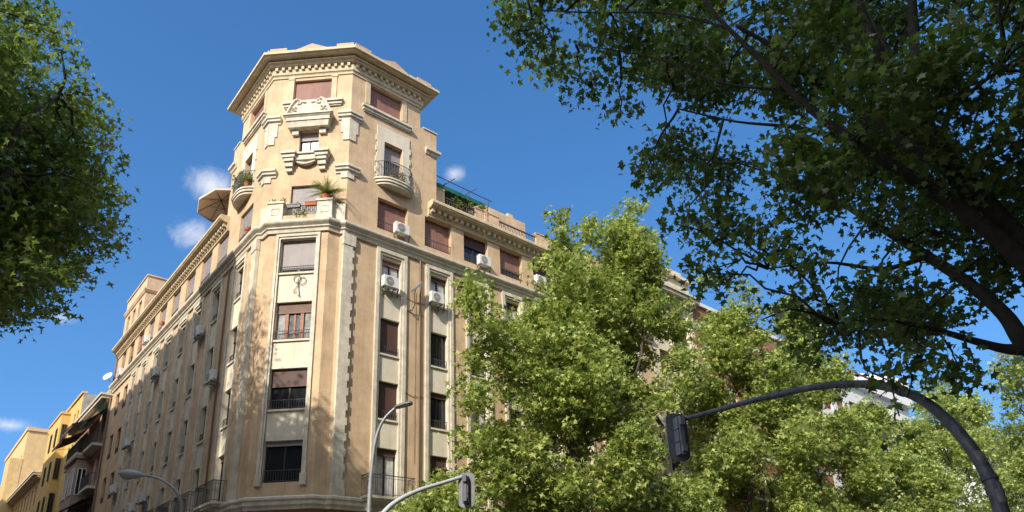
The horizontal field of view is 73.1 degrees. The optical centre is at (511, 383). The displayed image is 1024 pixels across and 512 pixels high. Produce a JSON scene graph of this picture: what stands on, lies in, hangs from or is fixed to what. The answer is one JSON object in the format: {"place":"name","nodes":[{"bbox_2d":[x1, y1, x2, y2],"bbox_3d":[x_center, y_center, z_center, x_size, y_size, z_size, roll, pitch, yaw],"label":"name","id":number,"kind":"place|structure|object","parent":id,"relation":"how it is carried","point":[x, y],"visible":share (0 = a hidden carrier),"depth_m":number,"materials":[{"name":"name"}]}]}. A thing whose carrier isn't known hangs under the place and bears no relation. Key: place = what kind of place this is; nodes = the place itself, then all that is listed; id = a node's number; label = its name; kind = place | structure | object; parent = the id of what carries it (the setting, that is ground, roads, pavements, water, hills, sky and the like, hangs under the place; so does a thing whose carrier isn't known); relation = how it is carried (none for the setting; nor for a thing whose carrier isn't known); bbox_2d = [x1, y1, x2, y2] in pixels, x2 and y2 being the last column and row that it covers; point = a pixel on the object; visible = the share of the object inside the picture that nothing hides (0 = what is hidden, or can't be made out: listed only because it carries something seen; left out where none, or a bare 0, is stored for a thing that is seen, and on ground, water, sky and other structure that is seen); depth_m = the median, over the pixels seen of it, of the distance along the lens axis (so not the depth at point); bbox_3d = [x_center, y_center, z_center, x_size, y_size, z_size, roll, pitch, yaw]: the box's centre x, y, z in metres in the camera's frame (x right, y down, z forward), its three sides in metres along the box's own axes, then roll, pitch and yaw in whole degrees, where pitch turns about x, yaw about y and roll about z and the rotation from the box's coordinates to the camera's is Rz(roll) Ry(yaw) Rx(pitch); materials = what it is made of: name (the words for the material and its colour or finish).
{"place":"outdoors","nodes":[
{"label":"outdoors","id":0,"kind":"place"},
{"bbox_2d":[6,470,41,511],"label":"ochre corniced building","id":1,"kind":"structure","parent":0,"point":[22,497],"depth_m":83.91,"materials":[{"name":"paint"}]},
{"bbox_2d":[0,427,49,511],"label":"stepped ochre building","id":2,"kind":"structure","parent":0,"point":[25,457],"depth_m":97.29,"materials":[{"name":"paint"}]},
{"bbox_2d":[58,390,112,511],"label":"rose apartment building","id":3,"kind":"structure","parent":0,"point":[81,465],"depth_m":56.84,"materials":[{"name":"concrete"}]},
{"bbox_2d":[61,474,68,501],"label":"window","id":4,"kind":"structure","parent":3,"relation":"in","point":[66,477],"depth_m":58.75,"materials":[{"name":"white glass"}]},
{"bbox_2d":[52,430,86,451],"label":"brown awning","id":5,"kind":"object","parent":3,"relation":"attached to","point":[67,441],"visible":0.94,"depth_m":62.03,"materials":[{"name":"fabric"}]},
{"bbox_2d":[66,469,74,497],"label":"window","id":6,"kind":"structure","parent":3,"relation":"in","point":[72,472],"depth_m":57.05,"materials":[{"name":"white glass"}]},
{"bbox_2d":[59,494,91,511],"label":"green awning","id":7,"kind":"object","parent":3,"relation":"attached to","point":[74,504],"visible":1,"depth_m":53.74,"materials":[{"name":"fabric"}]},
{"bbox_2d":[73,468,86,494],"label":"window","id":8,"kind":"structure","parent":3,"relation":"in","point":[81,472],"depth_m":56.62,"materials":[{"name":"white"}]},
{"bbox_2d":[62,416,98,436],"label":"cream awning","id":9,"kind":"object","parent":3,"relation":"attached to","point":[74,427],"visible":0.91,"depth_m":58.90,"materials":[{"name":"beige fabric"}]},
{"bbox_2d":[80,407,107,428],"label":"green awning","id":10,"kind":"object","parent":3,"relation":"attached to","point":[90,419],"visible":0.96,"depth_m":55.90,"materials":[{"name":"fabric"}]},
{"bbox_2d":[91,42,665,511],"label":"corner apartment building","id":11,"kind":"structure","parent":0,"point":[331,366],"depth_m":36.03,"materials":[{"name":"beige paint"}]},
{"bbox_2d":[108,484,116,499],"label":"air conditioner","id":12,"kind":"object","parent":11,"relation":"attached to","point":[112,489],"visible":1,"depth_m":47.72,"materials":[{"name":"grey metal"}]},
{"bbox_2d":[122,437,131,452],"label":"air conditioner","id":13,"kind":"object","parent":11,"relation":"attached to","point":[126,442],"visible":1,"depth_m":47.13,"materials":[{"name":"grey metal"}]},
{"bbox_2d":[126,502,135,511],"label":"air conditioner","id":14,"kind":"object","parent":11,"relation":"attached to","point":[130,507],"visible":1,"depth_m":42.84,"materials":[{"name":"grey metal"}]},
{"bbox_2d":[136,492,147,509],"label":"air conditioner","id":15,"kind":"object","parent":11,"relation":"attached to","point":[141,498],"visible":1,"depth_m":41.26,"materials":[{"name":"grey metal"}]},
{"bbox_2d":[142,333,150,346],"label":"air conditioner","id":16,"kind":"object","parent":11,"relation":"attached to","point":[146,340],"visible":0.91,"depth_m":48.61,"materials":[{"name":"grey metal"}]},
{"bbox_2d":[150,366,159,383],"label":"air conditioner","id":17,"kind":"object","parent":11,"relation":"attached to","point":[154,374],"visible":1,"depth_m":44.76,"materials":[{"name":"grey metal"}]},
{"bbox_2d":[158,307,166,331],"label":"window","id":18,"kind":"structure","parent":11,"relation":"in","point":[164,311],"depth_m":47.93,"materials":[{"name":"grey"}]},
{"bbox_2d":[172,291,180,315],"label":"window","id":19,"kind":"structure","parent":11,"relation":"in","point":[176,306],"depth_m":45.81,"materials":[{"name":"grey"}]},
{"bbox_2d":[185,273,195,301],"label":"window","id":20,"kind":"structure","parent":11,"relation":"in","point":[191,283],"depth_m":43.70,"materials":[{"name":"grey"}]},
{"bbox_2d":[193,324,205,345],"bbox_3d":[-17.538,-2.782,38.776,0.460,0.950,1.049,14,-25,-39],"label":"air conditioner","id":21,"kind":"object","parent":11,"relation":"attached to","point":[198,331],"visible":1,"depth_m":38.64,"materials":[{"name":"grey metal"}]},
{"bbox_2d":[201,255,211,283],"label":"window","id":22,"kind":"structure","parent":11,"relation":"in","point":[207,266],"depth_m":41.57,"materials":[{"name":"grey"}]},
{"bbox_2d":[205,369,219,390],"bbox_3d":[-15.296,-0.224,35.305,0.460,0.950,1.049,14,-25,-39],"label":"air conditioner","id":23,"kind":"object","parent":11,"relation":"attached to","point":[211,376],"visible":1,"depth_m":35.16,"materials":[{"name":"grey metal"}]},
{"bbox_2d":[197,188,230,221],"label":"parasol","id":24,"kind":"object","parent":11,"relation":"on","point":[213,204],"visible":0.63,"depth_m":41.20,"materials":[{"name":"beige fabric"}]},
{"bbox_2d":[218,457,223,500],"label":"window","id":25,"kind":"structure","parent":11,"relation":"in","point":[222,459],"depth_m":33.06,"materials":[{"name":"grey"}]},
{"bbox_2d":[217,236,228,265],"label":"window","id":26,"kind":"structure","parent":11,"relation":"in","point":[224,245],"depth_m":39.64,"materials":[{"name":"grey"}]},
{"bbox_2d":[222,392,230,426],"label":"window","id":27,"kind":"structure","parent":11,"relation":"in","point":[226,420],"depth_m":34.08,"materials":[{"name":"grey glass"}]},
{"bbox_2d":[229,329,236,362],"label":"window","id":28,"kind":"structure","parent":11,"relation":"in","point":[235,333],"depth_m":35.18,"materials":[{"name":"grey"}]},
{"bbox_2d":[230,168,246,190],"bbox_3d":[-14.902,-11.116,38.127,1.122,1.657,1.042,-7,-20,13],"label":"balcony shrub","id":29,"kind":"object","parent":11,"relation":"on","point":[241,183],"visible":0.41,"depth_m":37.83,"materials":[{"name":"green plant"}]},
{"bbox_2d":[236,271,242,296],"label":"window","id":30,"kind":"structure","parent":11,"relation":"in","point":[241,277],"depth_m":36.30,"materials":[{"name":"grey glass"}]},
{"bbox_2d":[239,207,252,241],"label":"window","id":31,"kind":"structure","parent":11,"relation":"in","point":[247,219],"depth_m":37.19,"materials":[{"name":"grey"}]},
{"bbox_2d":[241,172,252,185],"bbox_3d":[-14.228,-11.079,37.297,0.686,1.002,0.683,-12,-21,27],"label":"balcony shrub","id":32,"kind":"object","parent":11,"relation":"on","point":[248,181],"visible":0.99,"depth_m":37.17,"materials":[{"name":"green plant"}]},
{"bbox_2d":[255,103,263,120],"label":"window","id":33,"kind":"structure","parent":11,"relation":"in","point":[259,112],"depth_m":39.81,"materials":[{"name":"brown"}]},
{"bbox_2d":[262,440,302,482],"bbox_3d":[-10.112,3.458,30.625,1.760,1.900,0.236,-3,-19,3],"label":"window","id":34,"kind":"structure","parent":11,"relation":"in","point":[283,459],"depth_m":30.71,"materials":[{"name":"grey glass"}]},
{"bbox_2d":[268,368,307,409],"bbox_3d":[-10.230,0.250,31.730,1.760,1.990,0.236,-3,-19,3],"label":"window","id":35,"kind":"structure","parent":11,"relation":"in","point":[288,387],"depth_m":31.78,"materials":[{"name":"grey glass"}]},
{"bbox_2d":[274,302,311,339],"bbox_3d":[-10.348,-2.963,32.837,1.760,1.970,0.236,-3,-19,3],"label":"window","id":36,"kind":"structure","parent":11,"relation":"in","point":[293,319],"depth_m":32.90,"materials":[{"name":"orange wood"}]},
{"bbox_2d":[287,203,300,208],"bbox_3d":[-10.946,-8.933,34.666,0.650,0.205,0.207,-3,-19,3],"label":"planter box","id":37,"kind":"object","parent":11,"relation":"on","point":[292,206],"visible":1,"depth_m":34.59,"materials":[{"name":"grey plastic"}]},
{"bbox_2d":[280,240,315,272],"bbox_3d":[-10.468,-6.237,33.964,1.760,1.860,0.236,-3,-19,3],"label":"window","id":38,"kind":"structure","parent":11,"relation":"in","point":[297,256],"depth_m":33.98,"materials":[{"name":"white"}]},
{"bbox_2d":[293,202,309,216],"bbox_3d":[-10.557,-8.448,34.727,1.234,0.774,1.285,14,-25,-39],"label":"potted plant","id":39,"kind":"object","parent":11,"relation":"on","point":[303,211],"visible":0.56,"depth_m":34.39,"materials":[{"name":"green plant"}]},
{"bbox_2d":[291,186,318,214],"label":"window","id":40,"kind":"structure","parent":11,"relation":"in","point":[299,195],"depth_m":35.51,"materials":[{"name":"grey"}]},
{"bbox_2d":[300,133,318,151],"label":"window","id":41,"kind":"structure","parent":11,"relation":"in","point":[309,141],"depth_m":36.64,"materials":[{"name":"grey glass"}]},
{"bbox_2d":[305,201,316,206],"bbox_3d":[-10.081,-9.039,34.636,0.590,0.205,0.207,-3,-19,3],"label":"planter box","id":42,"kind":"object","parent":11,"relation":"attached to","point":[310,203],"visible":1,"depth_m":34.56,"materials":[{"name":"ceramic"}]},
{"bbox_2d":[295,80,331,99],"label":"window","id":43,"kind":"structure","parent":11,"relation":"in","point":[309,90],"depth_m":37.71,"materials":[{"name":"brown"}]},
{"bbox_2d":[306,176,346,198],"bbox_3d":[-9.389,-9.778,34.971,2.201,1.243,2.408,14,-25,-39],"label":"potted palm","id":44,"kind":"object","parent":11,"relation":"on","point":[324,192],"visible":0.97,"depth_m":34.70,"materials":[{"name":"plant"}]},
{"bbox_2d":[375,448,394,496],"bbox_3d":[-6.045,4.202,32.481,1.174,2.320,0.140,14,-25,-39],"label":"window","id":45,"kind":"structure","parent":11,"relation":"in","point":[385,459],"depth_m":32.58,"materials":[{"name":"grey"}]},
{"bbox_2d":[370,88,399,119],"bbox_3d":[-7.220,-15.704,38.933,2.030,1.440,0.140,14,-25,-39],"label":"window","id":46,"kind":"structure","parent":11,"relation":"in","point":[378,100],"depth_m":38.98,"materials":[{"name":"brown"}]},
{"bbox_2d":[378,382,396,420],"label":"window","id":47,"kind":"structure","parent":11,"relation":"in","point":[387,392],"depth_m":33.65,"materials":[{"name":"brown"}]},
{"bbox_2d":[379,319,398,355],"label":"window","id":48,"kind":"structure","parent":11,"relation":"in","point":[388,329],"depth_m":34.74,"materials":[{"name":"brown"}]},
{"bbox_2d":[381,274,398,297],"bbox_3d":[-6.165,-4.967,35.153,1.050,0.950,0.460,14,-25,-39],"label":"air conditioner","id":49,"kind":"object","parent":11,"relation":"attached to","point":[389,282],"visible":1,"depth_m":34.97,"materials":[{"name":"white metal"}]},
{"bbox_2d":[381,260,398,292],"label":"window","id":50,"kind":"structure","parent":11,"relation":"in","point":[388,268],"depth_m":36.02,"materials":[{"name":"grey glass"}]},
{"bbox_2d":[377,200,404,236],"bbox_3d":[-6.492,-8.774,36.916,1.830,1.900,0.356,14,-25,-39],"label":"window","id":51,"kind":"structure","parent":11,"relation":"in","point":[387,214],"depth_m":36.94,"materials":[{"name":"brown"}]},
{"bbox_2d":[384,146,399,178],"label":"window","id":52,"kind":"structure","parent":11,"relation":"in","point":[390,154],"depth_m":38.17,"materials":[{"name":"grey"}]},
{"bbox_2d":[385,165,399,177],"bbox_3d":[-6.496,-11.287,37.200,0.740,0.796,0.733,14,-25,-39],"label":"potted plant","id":53,"kind":"object","parent":11,"relation":"on","point":[391,172],"visible":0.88,"depth_m":37.15,"materials":[{"name":"green plant"}]},
{"bbox_2d":[393,221,409,242],"bbox_3d":[-5.814,-7.994,36.623,1.049,0.950,0.460,14,-25,-39],"label":"air conditioner","id":54,"kind":"object","parent":11,"relation":"attached to","point":[401,229],"visible":0.96,"depth_m":36.44,"materials":[{"name":"grey metal"}]},
{"bbox_2d":[409,281,423,310],"bbox_3d":[-4.968,-4.627,35.956,0.741,1.747,0.412,1,-19,-10],"label":"wall lamp","id":55,"kind":"object","parent":11,"relation":"attached to","point":[417,286],"visible":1,"depth_m":35.90,"materials":[{"name":"grey metal"}]},
{"bbox_2d":[429,290,444,312],"bbox_3d":[-3.987,-4.379,36.943,1.049,0.950,0.460,14,-25,-39],"label":"air conditioner","id":56,"kind":"object","parent":11,"relation":"attached to","point":[436,298],"visible":1,"depth_m":36.75,"materials":[{"name":"grey metal"}]},
{"bbox_2d":[430,456,445,481],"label":"window","id":57,"kind":"structure","parent":11,"relation":"in","point":[435,462],"depth_m":34.58,"materials":[{"name":"brown"}]},
{"bbox_2d":[431,276,444,307],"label":"window","id":58,"kind":"structure","parent":11,"relation":"in","point":[437,285],"depth_m":37.93,"materials":[{"name":"grey glass"}]},
{"bbox_2d":[425,220,450,253],"bbox_3d":[-4.266,-8.219,38.763,1.800,1.900,0.356,14,-25,-39],"label":"window","id":59,"kind":"structure","parent":11,"relation":"in","point":[436,236],"depth_m":38.87,"materials":[{"name":"brown"}]},
{"bbox_2d":[430,393,446,429],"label":"window","id":60,"kind":"structure","parent":11,"relation":"in","point":[437,402],"depth_m":35.59,"materials":[{"name":"grey glass"}]},
{"bbox_2d":[430,333,446,368],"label":"window","id":61,"kind":"structure","parent":11,"relation":"in","point":[437,355],"depth_m":36.70,"materials":[{"name":"grey glass"}]},
{"bbox_2d":[445,195,463,209],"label":"terrace plant","id":62,"kind":"object","parent":11,"relation":"on","point":[456,200],"visible":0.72,"depth_m":40.96,"materials":[{"name":"green plant"}]},
{"bbox_2d":[436,175,491,211],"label":"terrace awning","id":63,"kind":"object","parent":11,"relation":"attached to","point":[449,192],"visible":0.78,"depth_m":41.72,"materials":[{"name":"green fabric"}]},
{"bbox_2d":[460,194,473,214],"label":"terrace plant","id":64,"kind":"object","parent":11,"relation":"on","point":[470,205],"visible":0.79,"depth_m":41.65,"materials":[{"name":"green plant"}]},
{"bbox_2d":[464,235,484,267],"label":"window","id":65,"kind":"structure","parent":11,"relation":"in","point":[472,247],"depth_m":40.53,"materials":[{"name":"brown"}]},
{"bbox_2d":[472,403,484,430],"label":"window","id":66,"kind":"structure","parent":11,"relation":"in","point":[481,421],"depth_m":37.29,"materials":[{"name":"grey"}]},
{"bbox_2d":[471,344,485,377],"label":"window","id":67,"kind":"structure","parent":11,"relation":"in","point":[472,371],"depth_m":38.13,"materials":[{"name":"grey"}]},
{"bbox_2d":[473,462,486,505],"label":"window","id":68,"kind":"structure","parent":11,"relation":"in","point":[477,488],"depth_m":35.99,"materials":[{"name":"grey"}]},
{"bbox_2d":[477,254,490,272],"bbox_3d":[-1.584,-6.929,40.127,1.050,0.950,0.460,14,-25,-39],"label":"air conditioner","id":69,"kind":"object","parent":11,"relation":"attached to","point":[483,261],"visible":0.98,"depth_m":39.93,"materials":[{"name":"grey metal"}]},
{"bbox_2d":[500,250,521,280],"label":"window","id":70,"kind":"structure","parent":11,"relation":"in","point":[509,263],"depth_m":42.28,"materials":[{"name":"brown"}]},
{"bbox_2d":[506,302,516,320],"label":"window","id":71,"kind":"structure","parent":11,"relation":"in","point":[508,305],"depth_m":41.28,"materials":[{"name":"grey glass"}]},
{"bbox_2d":[510,410,521,435],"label":"window","id":72,"kind":"structure","parent":11,"relation":"in","point":[517,413],"depth_m":39.14,"materials":[{"name":"grey glass"}]},
{"bbox_2d":[534,274,545,292],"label":"air conditioner","id":73,"kind":"object","parent":11,"relation":"attached to","point":[536,277],"visible":0.47,"depth_m":42.73,"materials":[{"name":"grey metal"}]},
{"bbox_2d":[533,263,549,289],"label":"window","id":74,"kind":"structure","parent":11,"relation":"in","point":[539,272],"depth_m":44.09,"materials":[{"name":"brown"}]},
{"bbox_2d":[0,0,1023,485],"label":"sky","id":75,"kind":"structure","parent":0,"point":[175,68],"materials":[{"name":"blue"}]},
{"bbox_2d":[651,267,708,511],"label":"cream apartment building","id":76,"kind":"structure","parent":0,"point":[674,286],"depth_m":51.09,"materials":[{"name":"paint"}]},
{"bbox_2d":[660,350,669,374],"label":"window","id":77,"kind":"structure","parent":76,"relation":"in","point":[660,350],"depth_m":50.57,"materials":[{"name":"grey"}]},
{"bbox_2d":[672,460,680,470],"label":"window","id":78,"kind":"structure","parent":76,"relation":"in","point":[677,462],"depth_m":47.99,"materials":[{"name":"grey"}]},
{"bbox_2d":[691,303,834,511],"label":"red brick building","id":79,"kind":"structure","parent":0,"point":[698,309],"depth_m":55.85,"materials":[{"name":"brick"}]},
{"bbox_2d":[819,369,927,507],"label":"white gabled building","id":80,"kind":"structure","parent":0,"point":[852,399],"depth_m":75.28,"materials":[{"name":"white paint"}]},
{"bbox_2d":[938,425,1021,510],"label":"white terraced building","id":81,"kind":"structure","parent":0,"point":[974,483],"depth_m":93.67,"materials":[{"name":"paint"}]},
{"bbox_2d":[972,352,1023,494],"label":"plane tree","id":82,"kind":"object","parent":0,"point":[1016,374],"visible":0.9,"depth_m":38.79,"materials":[{"name":"green plant"}]},
{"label":"pavement","id":83,"kind":"structure","parent":0,"visible":0},
{"bbox_2d":[367,401,412,511],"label":"street lamp","id":84,"kind":"object","parent":83,"relation":"on","point":[372,460],"visible":1,"depth_m":23.86,"materials":[{"name":"grey metal"}]},
{"bbox_2d":[435,205,669,511],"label":"plane tree","id":85,"kind":"object","parent":83,"relation":"on","point":[571,372],"visible":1,"depth_m":30.61,"materials":[{"name":"green plant"}]},
{"bbox_2d":[565,196,734,511],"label":"plane tree","id":86,"kind":"object","parent":83,"relation":"on","point":[627,283],"visible":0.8,"depth_m":37.45,"materials":[{"name":"green plant"}]},
{"bbox_2d":[673,265,848,511],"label":"plane tree","id":87,"kind":"object","parent":83,"relation":"on","point":[729,340],"visible":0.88,"depth_m":41.97,"materials":[{"name":"green plant"}]},
{"bbox_2d":[744,293,898,511],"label":"plane tree","id":88,"kind":"object","parent":83,"relation":"on","point":[871,473],"visible":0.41,"depth_m":47.02,"materials":[{"name":"green plant"}]},
{"bbox_2d":[807,393,973,511],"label":"plane tree","id":89,"kind":"object","parent":83,"relation":"on","point":[902,468],"visible":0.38,"depth_m":51.22,"materials":[{"name":"green plant"}]},
{"bbox_2d":[878,414,968,511],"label":"plane tree","id":90,"kind":"object","parent":83,"relation":"on","point":[920,444],"visible":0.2,"depth_m":59.81,"materials":[{"name":"green plant"}]},
{"bbox_2d":[899,370,1015,511],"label":"plane tree","id":91,"kind":"object","parent":83,"relation":"on","point":[953,408],"visible":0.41,"depth_m":67.08,"materials":[{"name":"green plant"}]},
{"bbox_2d":[943,391,1023,511],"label":"plane tree","id":92,"kind":"object","parent":83,"relation":"on","point":[980,417],"visible":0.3,"depth_m":73.92,"materials":[{"name":"green plant"}]},
{"bbox_2d":[979,456,1023,511],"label":"plane tree","id":93,"kind":"object","parent":83,"relation":"on","point":[1012,496],"visible":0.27,"depth_m":80.94,"materials":[{"name":"green plant"}]},
{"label":"pavement","id":94,"kind":"structure","parent":0,"visible":0},
{"bbox_2d":[486,0,1023,451],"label":"plane tree","id":95,"kind":"object","parent":94,"relation":"on","point":[899,116],"visible":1,"depth_m":10.51,"materials":[{"name":"green plant"}]},
{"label":"pavement","id":96,"kind":"structure","parent":0,"visible":0},
{"bbox_2d":[0,0,141,343],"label":"plane tree","id":97,"kind":"object","parent":96,"relation":"on","point":[36,243],"visible":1,"depth_m":18.52,"materials":[{"name":"green plant"}]},
{"label":"ground","id":98,"kind":"structure","parent":0,"visible":0},
{"bbox_2d":[34,391,97,511],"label":"yellow apartment building","id":99,"kind":"structure","parent":98,"relation":"on","point":[51,485],"depth_m":68.95,"materials":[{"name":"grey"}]},
{"bbox_2d":[46,493,54,511],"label":"window","id":100,"kind":"structure","parent":99,"relation":"in","point":[51,495],"depth_m":67.48,"materials":[{"name":"grey"}]},
{"bbox_2d":[52,458,60,478],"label":"window","id":101,"kind":"structure","parent":99,"relation":"in","point":[58,460],"depth_m":68.58,"materials":[{"name":"grey"}]},
{"bbox_2d":[59,424,66,441],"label":"window","id":102,"kind":"structure","parent":99,"relation":"in","point":[64,427],"depth_m":69.80,"materials":[{"name":"grey glass"}]},
{"bbox_2d":[377,463,504,511],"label":"tree","id":103,"kind":"object","parent":98,"relation":"on","point":[443,498],"visible":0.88,"depth_m":24.50,"materials":[{"name":"green plant"}]},
{"bbox_2d":[665,380,1009,511],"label":"traffic light","id":104,"kind":"object","parent":98,"relation":"on","point":[677,438],"visible":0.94,"depth_m":9.85,"materials":[{"name":"grey paint"}]},
{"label":"pavement","id":105,"kind":"structure","parent":0,"visible":0},
{"bbox_2d":[118,469,183,511],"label":"street lamp","id":106,"kind":"object","parent":105,"relation":"on","point":[128,474],"visible":1,"depth_m":26.50,"materials":[{"name":"grey metal"}]},
{"label":"road","id":107,"kind":"structure","parent":0,"visible":0},
{"bbox_2d":[381,473,474,511],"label":"traffic light","id":108,"kind":"object","parent":107,"relation":"on","point":[466,484],"visible":1,"depth_m":18.14,"materials":[{"name":"grey paint"}]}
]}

